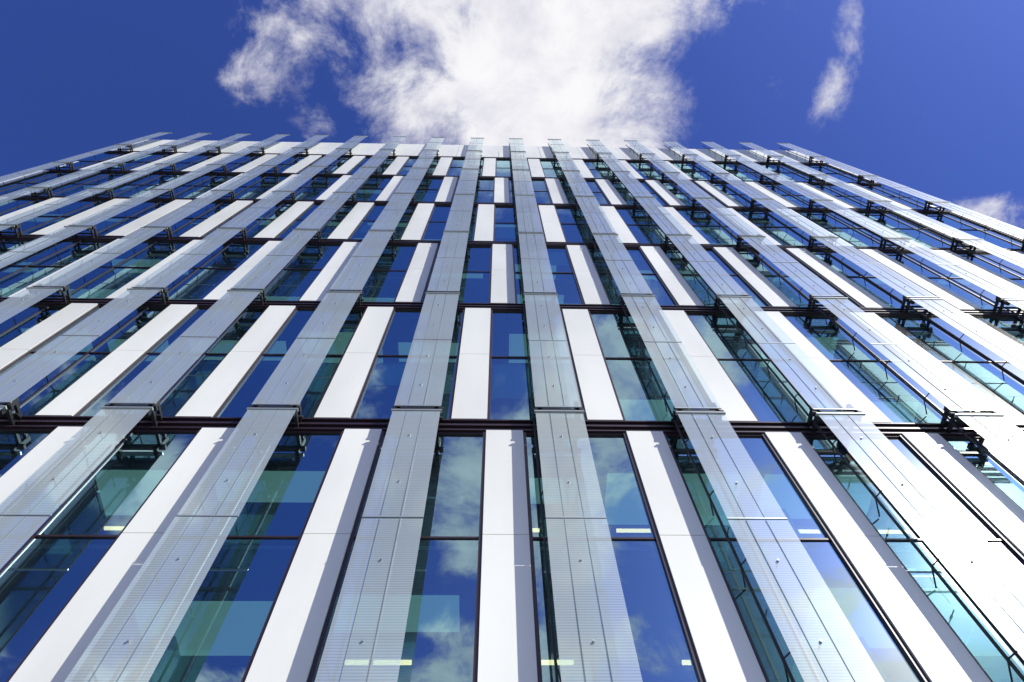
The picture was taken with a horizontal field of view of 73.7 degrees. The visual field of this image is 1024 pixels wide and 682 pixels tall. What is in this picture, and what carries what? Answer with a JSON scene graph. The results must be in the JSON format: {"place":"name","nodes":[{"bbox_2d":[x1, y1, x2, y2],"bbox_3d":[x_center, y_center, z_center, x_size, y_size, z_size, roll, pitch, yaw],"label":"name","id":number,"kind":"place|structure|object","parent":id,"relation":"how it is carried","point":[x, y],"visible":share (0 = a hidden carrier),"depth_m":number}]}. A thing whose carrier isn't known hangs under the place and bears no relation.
{"place":"outdoors","nodes":[
{"label":"outdoors","id":0,"kind":"place"},
{"bbox_2d":[0,132,1023,643],"bbox_3d":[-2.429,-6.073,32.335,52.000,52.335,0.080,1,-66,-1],"label":"screen fittings","id":1,"kind":"object","parent":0,"point":[724,296],"visible":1,"depth_m":22.17},
{"bbox_2d":[0,133,1023,681],"bbox_3d":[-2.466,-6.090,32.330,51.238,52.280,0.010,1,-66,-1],"label":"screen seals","id":2,"kind":"object","parent":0,"point":[544,371],"visible":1,"depth_m":17.47},
{"bbox_2d":[0,0,1023,237],"label":"sky","id":3,"kind":"structure","parent":0,"point":[925,96]},
{"label":"ground","id":4,"kind":"structure","parent":0,"visible":0},
{"bbox_2d":[121,504,889,681],"bbox_3d":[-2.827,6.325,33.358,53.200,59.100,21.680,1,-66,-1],"label":"side walls","id":5,"kind":"structure","parent":4,"relation":"on","point":[860,660],"depth_m":12.49},
{"bbox_2d":[0,140,1023,681],"bbox_3d":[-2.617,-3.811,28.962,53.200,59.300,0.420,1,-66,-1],"label":"cladding piers","id":6,"kind":"structure","parent":4,"relation":"on","point":[292,634],"depth_m":15.40},
{"bbox_2d":[0,151,1023,681],"bbox_3d":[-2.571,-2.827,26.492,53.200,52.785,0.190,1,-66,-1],"label":"window frames","id":7,"kind":"structure","parent":6,"relation":"attached to","point":[544,431],"depth_m":15.89},
{"bbox_2d":[0,299,1023,448],"bbox_3d":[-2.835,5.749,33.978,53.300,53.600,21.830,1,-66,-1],"label":"spandrel bands","id":8,"kind":"object","parent":6,"relation":"attached to","point":[426,441],"visible":0.11,"depth_m":15.64},
{"bbox_2d":[0,153,1023,452],"bbox_3d":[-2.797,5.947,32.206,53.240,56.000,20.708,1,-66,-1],"label":"window panes","id":9,"kind":"object","parent":6,"relation":"attached to","point":[860,369],"visible":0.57,"depth_m":25.13},
{"bbox_2d":[0,141,1023,681],"bbox_3d":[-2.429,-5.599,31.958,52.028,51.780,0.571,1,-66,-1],"label":"screen brackets","id":10,"kind":"object","parent":6,"relation":"attached to","point":[436,417],"visible":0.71,"depth_m":20.73},
{"bbox_2d":[0,133,944,200],"bbox_3d":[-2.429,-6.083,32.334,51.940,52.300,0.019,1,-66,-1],"label":"glass screens","id":11,"kind":"object","parent":10,"relation":"attached to","point":[521,160],"visible":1,"depth_m":46.27},
{"bbox_2d":[371,363,691,398],"bbox_3d":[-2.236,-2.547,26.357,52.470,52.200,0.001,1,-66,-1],"label":"roller blinds","id":12,"kind":"object","parent":6,"relation":"attached to","point":[511,381],"visible":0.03,"depth_m":18.44},
{"bbox_2d":[0,360,1023,681],"bbox_3d":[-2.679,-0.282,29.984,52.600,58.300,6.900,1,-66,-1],"label":"interior walls","id":13,"kind":"structure","parent":4,"relation":"on","point":[642,638],"depth_m":13.05},
{"bbox_2d":[0,363,1005,551],"bbox_3d":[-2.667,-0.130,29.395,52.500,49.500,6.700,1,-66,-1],"label":"floors","id":14,"kind":"structure","parent":13,"relation":"on","point":[476,548],"depth_m":12.46},
{"bbox_2d":[0,359,1023,655],"bbox_3d":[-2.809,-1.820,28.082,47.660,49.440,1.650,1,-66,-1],"label":"ceilings","id":15,"kind":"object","parent":13,"relation":"on","point":[216,627],"visible":0.07,"depth_m":12.79},
{"bbox_2d":[104,526,929,664],"bbox_3d":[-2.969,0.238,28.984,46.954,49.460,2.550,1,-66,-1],"label":"ceiling lamps","id":16,"kind":"object","parent":15,"relation":"attached to","point":[409,662],"visible":0.03,"depth_m":12.97}
]}

